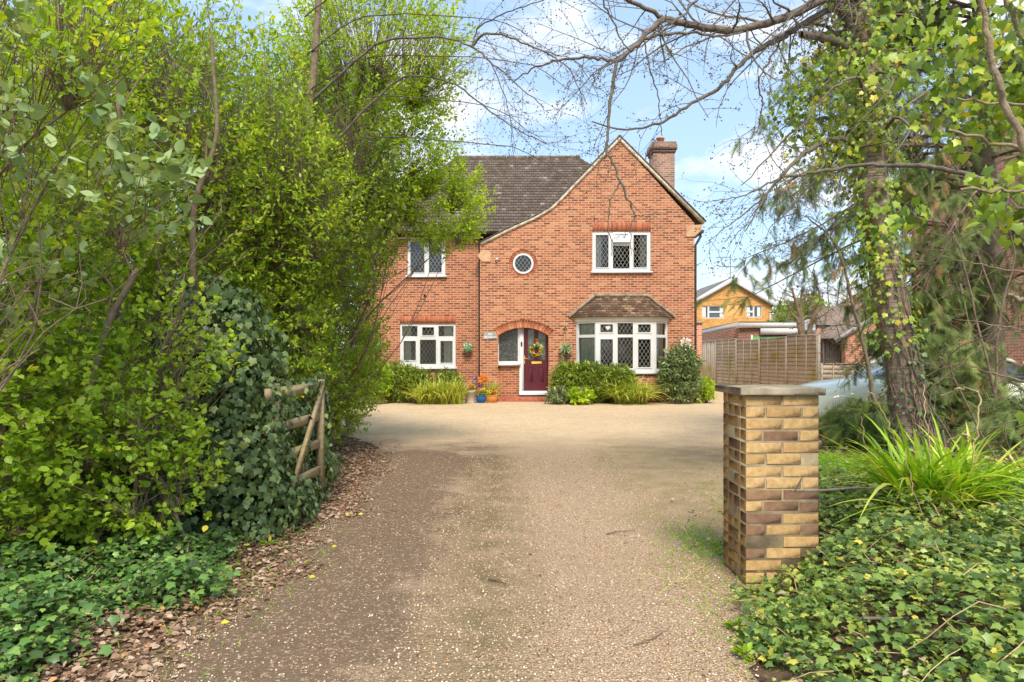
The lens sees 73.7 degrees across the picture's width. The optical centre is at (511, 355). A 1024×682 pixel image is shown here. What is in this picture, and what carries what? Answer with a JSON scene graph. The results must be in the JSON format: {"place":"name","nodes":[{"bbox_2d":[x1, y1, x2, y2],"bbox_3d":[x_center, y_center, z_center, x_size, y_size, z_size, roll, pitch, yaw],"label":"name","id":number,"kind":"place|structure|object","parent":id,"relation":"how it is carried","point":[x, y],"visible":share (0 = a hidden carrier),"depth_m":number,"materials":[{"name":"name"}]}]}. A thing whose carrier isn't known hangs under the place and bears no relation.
{"place":"outdoors","nodes":[
{"label":"outdoors","id":0,"kind":"place"},
{"bbox_2d":[22,391,821,681],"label":"gravel driveway","id":1,"kind":"structure","parent":0,"point":[659,450],"depth_m":4.86,"materials":[{"name":"gravel"}]},
{"bbox_2d":[0,439,403,681],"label":"leaf litter","id":2,"kind":"object","parent":1,"relation":"on","point":[177,629],"visible":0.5,"depth_m":3.90,"materials":[{"name":"plant"}]},
{"bbox_2d":[259,535,277,545],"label":"weed","id":3,"kind":"object","parent":2,"relation":"on","point":[264,541],"visible":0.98,"depth_m":5.22,"materials":[{"name":"green plant"}]},
{"bbox_2d":[49,492,391,681],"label":"fallen leaves","id":4,"kind":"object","parent":1,"relation":"on","point":[236,595],"depth_m":4.12,"materials":[{"name":"plant"}]},
{"bbox_2d":[364,361,394,403],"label":"laurel shrub","id":5,"kind":"object","parent":1,"relation":"on","point":[387,387],"visible":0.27,"depth_m":20.71,"materials":[{"name":"green plant"}]},
{"bbox_2d":[384,358,420,402],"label":"laurel shrub","id":6,"kind":"object","parent":1,"relation":"on","point":[398,369],"visible":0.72,"depth_m":21.17,"materials":[{"name":"green plant"}]},
{"bbox_2d":[394,364,434,402],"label":"laurel shrub","id":7,"kind":"object","parent":1,"relation":"on","point":[421,374],"visible":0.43,"depth_m":21.29,"materials":[{"name":"green plant"}]},
{"bbox_2d":[394,376,476,403],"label":"strap leaf clump","id":8,"kind":"object","parent":1,"relation":"on","point":[421,396],"visible":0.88,"depth_m":20.64,"materials":[{"name":"plant"}]},
{"bbox_2d":[430,366,465,393],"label":"laurel shrub","id":9,"kind":"object","parent":1,"relation":"on","point":[446,377],"visible":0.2,"depth_m":21.48,"materials":[{"name":"green plant"}]},
{"bbox_2d":[418,373,482,403],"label":"strap leaf clump","id":10,"kind":"object","parent":1,"relation":"on","point":[459,396],"visible":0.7,"depth_m":20.72,"materials":[{"name":"plant"}]},
{"bbox_2d":[462,382,477,402],"bbox_3d":[-1.304,1.138,21.303,0.450,0.684,0.356,0,0,-34],"label":"flower pot","id":11,"kind":"object","parent":1,"relation":"on","point":[470,397],"visible":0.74,"depth_m":21.19,"materials":[{"name":"beige ceramic"}]},
{"bbox_2d":[475,387,487,402],"bbox_3d":[-0.980,1.229,21.305,0.435,0.503,0.330,0,0,0],"label":"flower pot","id":12,"kind":"object","parent":1,"relation":"on","point":[480,397],"visible":0.98,"depth_m":21.23,"materials":[{"name":"blue ceramic"}]},
{"bbox_2d":[472,374,488,390],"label":"flowering plant","id":13,"kind":"object","parent":12,"relation":"in","point":[481,379],"visible":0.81,"depth_m":21.41,"materials":[{"name":"orange plant"}]},
{"bbox_2d":[483,388,498,402],"bbox_3d":[-0.618,1.243,21.304,0.452,0.475,0.418,0,0,41],"label":"flower pot","id":14,"kind":"object","parent":1,"relation":"on","point":[492,397],"visible":1,"depth_m":21.23,"materials":[{"name":"ceramic"}]},
{"bbox_2d":[486,379,502,394],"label":"strap leaf clump","id":15,"kind":"object","parent":14,"relation":"in","point":[492,387],"visible":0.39,"depth_m":21.75,"materials":[{"name":"plant"}]},
{"bbox_2d":[544,384,569,404],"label":"laurel shrub","id":16,"kind":"object","parent":1,"relation":"on","point":[557,398],"visible":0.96,"depth_m":20.58,"materials":[{"name":"green plant"}]},
{"bbox_2d":[546,359,587,403],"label":"laurel shrub","id":17,"kind":"object","parent":1,"relation":"on","point":[564,372],"visible":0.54,"depth_m":20.93,"materials":[{"name":"green plant"}]},
{"bbox_2d":[563,384,597,405],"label":"laurel shrub","id":18,"kind":"object","parent":1,"relation":"on","point":[579,395],"visible":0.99,"depth_m":20.41,"materials":[{"name":"green plant"}]},
{"bbox_2d":[598,362,638,402],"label":"laurel shrub","id":19,"kind":"object","parent":1,"relation":"on","point":[625,374],"visible":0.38,"depth_m":21.05,"materials":[{"name":"green plant"}]},
{"bbox_2d":[606,530,634,533],"bbox_3d":[0.901,1.455,5.649,0.270,0.020,0.012,0,0,-22],"label":"fallen stick","id":20,"kind":"object","parent":1,"relation":"on","point":[619,531],"visible":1,"depth_m":5.64,"materials":[{"name":"wood"}]},
{"bbox_2d":[595,375,675,403],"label":"strap leaf clump","id":21,"kind":"object","parent":1,"relation":"on","point":[631,393],"visible":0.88,"depth_m":20.64,"materials":[{"name":"plant"}]},
{"bbox_2d":[633,628,668,645],"bbox_3d":[0.738,1.455,3.538,0.308,0.017,0.041,0,0,-42],"label":"fallen stick","id":22,"kind":"object","parent":1,"relation":"on","point":[649,639],"visible":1,"depth_m":3.48,"materials":[{"name":"wood"}]},
{"bbox_2d":[652,512,737,581],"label":"grass","id":23,"kind":"structure","parent":1,"relation":"on","point":[702,540],"depth_m":5.36,"materials":[{"name":"plant"}]},
{"bbox_2d":[697,321,702,392],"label":"boundary pier","id":24,"kind":"structure","parent":1,"relation":"on","point":[699,337],"depth_m":27.00,"materials":[{"name":"orange brick"}]},
{"bbox_2d":[689,375,717,402],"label":"laurel shrub","id":25,"kind":"object","parent":1,"relation":"on","point":[707,391],"visible":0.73,"depth_m":21.12,"materials":[{"name":"green plant"}]},
{"bbox_2d":[416,443,1007,669],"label":"leaf litter","id":26,"kind":"object","parent":1,"relation":"on","point":[468,640],"visible":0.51,"depth_m":4.45,"materials":[{"name":"plant"}]},
{"bbox_2d":[723,615,747,629],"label":"weed","id":27,"kind":"object","parent":1,"relation":"on","point":[728,623],"visible":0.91,"depth_m":3.68,"materials":[{"name":"green plant"}]},
{"bbox_2d":[730,641,760,663],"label":"weed","id":28,"kind":"object","parent":1,"relation":"on","point":[743,649],"visible":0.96,"depth_m":3.32,"materials":[{"name":"green plant"}]},
{"bbox_2d":[619,498,873,681],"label":"grass","id":29,"kind":"structure","parent":1,"relation":"on","point":[685,597],"depth_m":4.11,"materials":[{"name":"plant"}]},
{"bbox_2d":[787,321,833,362],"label":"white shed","id":30,"kind":"structure","parent":1,"relation":"on","point":[821,339],"depth_m":29.00,"materials":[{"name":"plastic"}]},
{"bbox_2d":[804,318,816,330],"bbox_3d":[11.745,-0.015,27.059,0.608,2.990,0.118,0,0,0],"label":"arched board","id":31,"kind":"object","parent":1,"relation":"on","point":[806,320],"visible":0.23,"depth_m":27.01,"materials":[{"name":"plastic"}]},
{"bbox_2d":[812,328,820,362],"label":"brick pier","id":32,"kind":"structure","parent":1,"relation":"on","point":[818,331],"depth_m":27.60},
{"bbox_2d":[659,448,982,520],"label":"grass","id":33,"kind":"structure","parent":1,"relation":"on","point":[820,459],"depth_m":6.60,"materials":[{"name":"plant"}]},
{"bbox_2d":[822,339,841,362],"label":"plank gate","id":34,"kind":"structure","parent":1,"relation":"on","point":[834,348],"depth_m":27.50,"materials":[{"name":"brown wood"}]},
{"bbox_2d":[672,436,1023,681],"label":"leaf litter","id":35,"kind":"object","parent":1,"relation":"on","point":[905,671],"visible":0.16,"depth_m":3.72,"materials":[{"name":"plant"}]},
{"bbox_2d":[801,355,1023,430],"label":"parked car","id":36,"kind":"object","parent":1,"relation":"on","point":[830,386],"visible":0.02,"depth_m":11.86,"materials":[{"name":"white paint"}]},
{"bbox_2d":[0,368,1023,681],"bbox_3d":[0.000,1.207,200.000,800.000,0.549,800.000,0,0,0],"label":"ground","id":37,"kind":"structure","parent":0,"point":[782,672],"depth_m":3.45,"materials":[{"name":"soil"}]},
{"bbox_2d":[10,163,142,509],"bbox_3d":[-3.473,-0.163,4.845,1.711,2.449,0.761,0,0,0],"label":"hedge stem","id":38,"kind":"object","parent":37,"relation":"on","point":[112,314],"visible":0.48,"depth_m":4.72,"materials":[{"name":"brown plant"}]},
{"bbox_2d":[0,23,171,558],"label":"privet shrub","id":39,"kind":"object","parent":37,"relation":"on","point":[13,393],"visible":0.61,"depth_m":4.51,"materials":[{"name":"green plant"}]},
{"bbox_2d":[0,0,192,280],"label":"trackside shrub","id":40,"kind":"object","parent":37,"relation":"on","point":[117,39],"visible":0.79,"depth_m":3.55,"materials":[{"name":"green plant"}]},
{"bbox_2d":[0,0,215,392],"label":"wayfaring tree","id":41,"kind":"object","parent":37,"relation":"on","point":[182,170],"visible":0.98,"depth_m":3.30,"materials":[{"name":"green plant"}]},
{"bbox_2d":[1,197,238,395],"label":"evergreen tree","id":42,"kind":"object","parent":37,"relation":"on","point":[99,314],"depth_m":16.30,"materials":[{"name":"green plant"}]},
{"bbox_2d":[0,86,244,423],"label":"privet shrub","id":43,"kind":"object","parent":37,"relation":"on","point":[77,321],"visible":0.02,"depth_m":9.83,"materials":[{"name":"green plant"}]},
{"bbox_2d":[0,267,250,558],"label":"privet shrub","id":44,"kind":"object","parent":37,"relation":"on","point":[178,447],"visible":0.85,"depth_m":4.63,"materials":[{"name":"green plant"}]},
{"bbox_2d":[0,510,256,681],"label":"ground ivy","id":45,"kind":"object","parent":37,"relation":"on","point":[14,650],"visible":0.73,"depth_m":3.91,"materials":[{"name":"green plant"}]},
{"bbox_2d":[0,0,265,478],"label":"privet shrub","id":46,"kind":"object","parent":37,"relation":"on","point":[14,200],"visible":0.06,"depth_m":6.99,"materials":[{"name":"green plant"}]},
{"bbox_2d":[0,477,318,674],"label":"ground ivy","id":47,"kind":"object","parent":37,"relation":"on","point":[31,611],"visible":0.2,"depth_m":4.07,"materials":[{"name":"green plant"}]},
{"bbox_2d":[113,1,207,454],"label":"hedge stem","id":48,"kind":"object","parent":37,"relation":"on","point":[119,113],"visible":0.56,"depth_m":5.59,"materials":[{"name":"brown plant"}]},
{"bbox_2d":[38,273,301,542],"bbox_3d":[-2.702,0.392,5.714,1.882,2.260,1.886,0,0,0],"label":"ivy","id":49,"kind":"object","parent":37,"relation":"on","point":[235,422],"visible":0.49,"depth_m":5.55,"materials":[{"name":"green plant"}]},
{"bbox_2d":[110,190,247,482],"bbox_3d":[-2.391,-0.176,4.918,0.824,2.246,0.682,0,0,-41],"label":"hedge stem","id":50,"kind":"object","parent":37,"relation":"on","point":[167,338],"visible":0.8,"depth_m":4.95,"materials":[{"name":"brown plant"}]},
{"bbox_2d":[39,0,345,446],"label":"privet shrub","id":51,"kind":"object","parent":37,"relation":"on","point":[150,284],"visible":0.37,"depth_m":6.51,"materials":[{"name":"green plant"}]},
{"bbox_2d":[112,0,282,506],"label":"hedge stem","id":52,"kind":"object","parent":37,"relation":"on","point":[193,207],"visible":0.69,"depth_m":5.80,"materials":[{"name":"brown plant"}]},
{"bbox_2d":[196,96,372,472],"bbox_3d":[-2.527,-0.735,7.580,1.938,4.307,1.907,0,0,0],"label":"privet shrub","id":53,"kind":"object","parent":37,"relation":"on","point":[294,296],"visible":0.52,"depth_m":7.28,"materials":[{"name":"green plant"}]},
{"bbox_2d":[225,369,348,548],"bbox_3d":[-2.269,0.827,6.741,1.047,1.396,3.345,0,0,-5],"label":"ivy","id":54,"kind":"object","parent":37,"relation":"on","point":[300,505],"visible":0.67,"depth_m":5.80,"materials":[{"name":"green plant"}]},
{"bbox_2d":[264,379,324,517],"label":"farm gate","id":55,"kind":"structure","parent":37,"relation":"on","point":[317,414],"depth_m":6.29,"materials":[{"name":"brown wood"}]},
{"bbox_2d":[173,27,421,446],"bbox_3d":[-2.768,-1.321,8.801,3.213,5.547,2.656,0,0,0],"label":"privet shrub","id":56,"kind":"object","parent":37,"relation":"on","point":[358,164],"visible":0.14,"depth_m":8.54,"materials":[{"name":"green plant"}]},
{"bbox_2d":[247,213,394,433],"bbox_3d":[-3.755,-1.212,12.872,3.038,5.561,2.542,0,0,0],"label":"privet shrub","id":57,"kind":"object","parent":37,"relation":"on","point":[377,358],"visible":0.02,"depth_m":12.86,"materials":[{"name":"green plant"}]},
{"bbox_2d":[235,62,428,446],"bbox_3d":[-2.825,-1.560,10.612,3.073,6.057,2.883,0,0,0],"label":"privet shrub","id":58,"kind":"object","parent":37,"relation":"on","point":[363,372],"visible":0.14,"depth_m":10.46,"materials":[{"name":"green plant"}]},
{"bbox_2d":[257,0,500,405],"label":"young tree","id":59,"kind":"object","parent":37,"relation":"on","point":[424,189],"visible":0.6,"depth_m":9.44,"materials":[{"name":"green plant"}]},
{"bbox_2d":[264,0,640,349],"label":"bare tree","id":60,"kind":"object","parent":37,"relation":"on","point":[312,85],"visible":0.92,"depth_m":7.35,"materials":[{"name":"brown plant"}]},
{"bbox_2d":[359,135,705,401],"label":"brick house","id":61,"kind":"structure","parent":37,"relation":"on","point":[551,274],"depth_m":22.00,"materials":[{"name":"red brick"}]},
{"bbox_2d":[405,239,446,277],"bbox_3d":[-2.809,-3.207,22.398,1.349,1.283,0.185,0,0,0],"label":"window","id":62,"kind":"structure","parent":61,"relation":"in","point":[426,265],"depth_m":22.43,"materials":[{"name":"white plastic"}]},
{"bbox_2d":[400,324,456,368],"bbox_3d":[-2.765,-0.304,22.467,1.933,1.485,0.325,0,0,0],"label":"window","id":63,"kind":"structure","parent":61,"relation":"in","point":[449,338],"depth_m":22.43,"materials":[{"name":"white plastic"}]},
{"bbox_2d":[463,342,472,352],"bbox_3d":[-1.432,-0.284,22.238,0.366,0.392,0.376,0,0,0],"label":"topiary ball","id":64,"kind":"object","parent":61,"relation":"attached to","point":[467,346],"visible":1,"depth_m":22.16,"materials":[{"name":"green plant"}]},
{"bbox_2d":[484,332,495,338],"bbox_3d":[-0.707,-0.647,21.981,0.415,0.241,0.034,0,0,0],"label":"house sign","id":65,"kind":"object","parent":61,"relation":"attached to","point":[489,335],"visible":1,"depth_m":21.97,"materials":[{"name":"stone"}]},
{"bbox_2d":[498,328,520,365],"bbox_3d":[-0.087,-0.304,22.215,0.734,1.247,0.170,0,0,0],"label":"porch window","id":66,"kind":"structure","parent":61,"relation":"in","point":[508,341],"depth_m":22.28,"materials":[{"name":"glass"}]},
{"bbox_2d":[513,253,533,273],"bbox_3d":[0.361,-2.970,22.020,0.664,0.664,0.060,0,0,0],"label":"round window","id":67,"kind":"structure","parent":61,"relation":"in","point":[521,254],"depth_m":21.99,"materials":[{"name":"white plastic"}]},
{"bbox_2d":[524,328,547,390],"bbox_3d":[0.782,0.101,22.265,0.778,2.077,0.110,0,0,0],"label":"front door","id":68,"kind":"structure","parent":61,"relation":"in","point":[535,369],"depth_m":22.27,"materials":[{"name":"paint"}]},
{"bbox_2d":[528,338,543,357],"bbox_3d":[0.777,-0.246,22.191,0.553,0.645,0.202,0,0,0],"label":"door wreath","id":69,"kind":"object","parent":68,"relation":"attached to","point":[533,353],"depth_m":22.17,"materials":[{"name":"multicoloured plant"}]},
{"bbox_2d":[558,326,572,362],"bbox_3d":[1.725,-0.282,21.833,0.493,1.366,0.519,0,0,0],"label":"hanging basket","id":70,"kind":"object","parent":61,"relation":"attached to","point":[563,350],"visible":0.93,"depth_m":21.76,"materials":[{"name":"plant"}]},
{"bbox_2d":[571,317,671,373],"bbox_3d":[3.540,-0.317,21.708,3.252,1.793,0.675,0,0,0],"label":"bay window","id":71,"kind":"structure","parent":61,"relation":"in","point":[588,334],"depth_m":21.51,"materials":[{"name":"white plastic"}]},
{"bbox_2d":[591,232,652,272],"bbox_3d":[3.532,-3.335,22.064,1.987,1.346,0.318,0,0,0],"label":"window","id":72,"kind":"structure","parent":61,"relation":"in","point":[644,238],"depth_m":22.04,"materials":[{"name":"white plastic"}]},
{"bbox_2d":[569,359,612,402],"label":"laurel shrub","id":73,"kind":"object","parent":37,"relation":"on","point":[597,372],"visible":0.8,"depth_m":20.90,"materials":[{"name":"green plant"}]},
{"bbox_2d":[656,340,704,403],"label":"evergreen shrub","id":74,"kind":"object","parent":37,"relation":"on","point":[680,362],"visible":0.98,"depth_m":20.70,"materials":[{"name":"green plant"}]},
{"bbox_2d":[679,337,690,349],"bbox_3d":[5.293,-0.365,20.866,0.376,0.393,0.354,0,0,0],"label":"white flower head","id":75,"kind":"object","parent":74,"relation":"on","point":[682,340],"visible":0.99,"depth_m":20.82},
{"bbox_2d":[447,0,998,458],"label":"cherry tree","id":76,"kind":"object","parent":37,"relation":"on","point":[871,164],"visible":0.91,"depth_m":6.39,"materials":[{"name":"plant"}]},
{"bbox_2d":[764,0,944,459],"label":"ivy","id":77,"kind":"object","parent":76,"relation":"attached to","point":[830,66],"visible":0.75,"depth_m":6.82,"materials":[{"name":"green plant"}]},
{"bbox_2d":[702,334,819,385],"bbox_3d":[10.064,0.457,29.100,0.103,2.447,10.401,0,0,-8],"label":"panel fence","id":78,"kind":"object","parent":37,"relation":"on","point":[776,360],"visible":0.75,"depth_m":27.76,"materials":[{"name":"brown wood"}]},
{"bbox_2d":[715,384,825,585],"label":"gate pillar","id":79,"kind":"structure","parent":37,"relation":"on","point":[770,457],"depth_m":4.37,"materials":[{"name":"brick"}]},
{"bbox_2d":[772,293,819,321],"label":"house","id":80,"kind":"structure","parent":37,"relation":"on","point":[773,316],"depth_m":64.37,"materials":[{"name":"brick"}]},
{"bbox_2d":[766,292,833,349],"bbox_3d":[14.488,-0.802,33.971,4.824,4.741,3.208,0,0,0],"label":"evergreen tree","id":81,"kind":"object","parent":37,"relation":"on","point":[774,311],"visible":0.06,"depth_m":33.70,"materials":[{"name":"green plant"}]},
{"bbox_2d":[774,275,833,337],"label":"pollarded shrub","id":82,"kind":"object","parent":37,"relation":"on","point":[798,318],"visible":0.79,"depth_m":25.46,"materials":[{"name":"brown plant"}]},
{"bbox_2d":[732,161,910,401],"bbox_3d":[3.764,-0.656,8.301,1.964,3.622,1.793,0,0,-39],"label":"bare sapling","id":83,"kind":"object","parent":37,"relation":"on","point":[864,352],"visible":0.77,"depth_m":8.19,"materials":[{"name":"brown plant"}]},
{"bbox_2d":[798,268,862,307],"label":"tree","id":84,"kind":"object","parent":37,"relation":"on","point":[831,291],"visible":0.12,"depth_m":89.86,"materials":[{"name":"grey plant"}]},
{"bbox_2d":[820,363,864,379],"bbox_3d":[13.925,0.965,23.599,6.303,1.430,0.103,0,0,7],"label":"panel fence","id":85,"kind":"object","parent":37,"relation":"on","point":[826,368],"visible":0.1,"depth_m":23.93,"materials":[{"name":"brown wood"}]},
{"bbox_2d":[827,274,868,305],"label":"tree","id":86,"kind":"object","parent":37,"relation":"on","point":[845,294],"visible":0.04,"depth_m":69.86,"materials":[{"name":"grey plant"}]},
{"bbox_2d":[818,395,892,451],"bbox_3d":[4.071,0.933,8.014,1.162,0.988,1.123,0,0,-21],"label":"conifer","id":87,"kind":"object","parent":37,"relation":"on","point":[834,422],"visible":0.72,"depth_m":7.86,"materials":[{"name":"green plant"}]},
{"bbox_2d":[805,302,911,362],"bbox_3d":[15.104,-0.356,30.425,5.325,3.873,8.150,0,0,0],"label":"red brick bungalow","id":88,"kind":"object","parent":37,"relation":"on","point":[832,333],"visible":0.09,"depth_m":26.96,"materials":[{"name":"brick"}]},
{"bbox_2d":[695,0,1023,414],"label":"conifer","id":89,"kind":"object","parent":37,"relation":"on","point":[923,180],"visible":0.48,"depth_m":9.94,"materials":[{"name":"green plant"}]},
{"bbox_2d":[708,446,1023,681],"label":"ground ivy","id":90,"kind":"object","parent":37,"relation":"on","point":[996,572],"visible":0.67,"depth_m":3.34,"materials":[{"name":"green plant"}]},
{"bbox_2d":[0,494,1023,681],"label":"trailing stems","id":91,"kind":"object","parent":90,"relation":"on","point":[1006,656],"visible":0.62,"depth_m":3.37,"materials":[{"name":"plant"}]},
{"bbox_2d":[791,477,895,491],"bbox_3d":[2.204,0.836,4.446,1.014,0.180,0.076,0,0,-26],"label":"fallen stick","id":92,"kind":"object","parent":90,"relation":"on","point":[832,489],"visible":0.84,"depth_m":4.34,"materials":[{"name":"wood"}]},
{"bbox_2d":[862,616,909,619],"bbox_3d":[1.811,1.174,3.037,0.490,0.018,0.035,0,0,5],"label":"fallen stick","id":93,"kind":"object","parent":90,"relation":"on","point":[873,618],"visible":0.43,"depth_m":3.04,"materials":[{"name":"wood"}]},
{"bbox_2d":[861,384,981,511],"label":"dry stalks","id":94,"kind":"object","parent":90,"relation":"on","point":[975,439],"visible":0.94,"depth_m":4.70,"materials":[{"name":"plant"}]},
{"bbox_2d":[818,412,1023,530],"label":"strap leaf clump","id":95,"kind":"object","parent":37,"relation":"on","point":[944,474],"visible":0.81,"depth_m":4.69,"materials":[{"name":"plant"}]},
{"bbox_2d":[865,0,1023,423],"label":"ivy clad stem","id":96,"kind":"object","parent":37,"relation":"on","point":[1010,104],"visible":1,"depth_m":3.41,"materials":[{"name":"green plant"}]},
{"bbox_2d":[867,325,1022,439],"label":"conifer","id":97,"kind":"object","parent":37,"relation":"on","point":[970,382],"visible":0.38,"depth_m":8.16,"materials":[{"name":"green plant"}]},
{"bbox_2d":[878,175,1023,469],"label":"bare shrub","id":98,"kind":"object","parent":37,"relation":"on","point":[989,372],"visible":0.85,"depth_m":5.87,"materials":[{"name":"brown plant"}]},
{"bbox_2d":[900,39,1023,366],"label":"neighbour house","id":99,"kind":"structure","parent":37,"relation":"on","point":[1014,355],"depth_m":17.53,"materials":[{"name":"brick"}]},
{"bbox_2d":[942,430,1018,504],"bbox_3d":[3.373,0.887,4.767,0.629,0.702,0.073,0,0,31],"label":"fallen stick","id":100,"kind":"object","parent":37,"relation":"on","point":[945,445],"visible":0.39,"depth_m":4.87,"materials":[{"name":"wood"}]},
{"bbox_2d":[946,392,1023,455],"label":"conifer","id":101,"kind":"object","parent":37,"relation":"on","point":[1006,412],"visible":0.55,"depth_m":6.90,"materials":[{"name":"green plant"}]},
{"bbox_2d":[952,447,1023,501],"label":"strap leaf clump","id":102,"kind":"object","parent":37,"relation":"on","point":[1011,457],"visible":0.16,"depth_m":4.97,"materials":[{"name":"plant"}]},
{"bbox_2d":[0,0,1023,357],"label":"sky","id":103,"kind":"structure","parent":0,"point":[694,136],"materials":[{"name":"blue"}]},
{"bbox_2d":[697,257,775,328],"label":"yellow brick house","id":104,"kind":"structure","parent":0,"point":[710,314],"depth_m":55.00,"materials":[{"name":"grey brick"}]},
{"bbox_2d":[702,306,723,317],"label":"window","id":105,"kind":"structure","parent":104,"relation":"in","point":[707,311],"depth_m":55.10,"materials":[{"name":"white plastic"}]},
{"bbox_2d":[746,306,761,316],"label":"window","id":106,"kind":"structure","parent":104,"relation":"in","point":[754,311],"depth_m":55.09,"materials":[{"name":"white plastic"}]},
{"bbox_2d":[702,322,805,341],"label":"flat roof garage","id":107,"kind":"structure","parent":0,"point":[746,330],"depth_m":30.00,"materials":[{"name":"brick"}]},
{"bbox_2d":[753,336,784,339],"bbox_3d":[11.320,0.315,29.955,1.547,2.330,0.050,0,0,0],"label":"garage door","id":108,"kind":"structure","parent":107,"relation":"in","point":[754,337],"depth_m":29.93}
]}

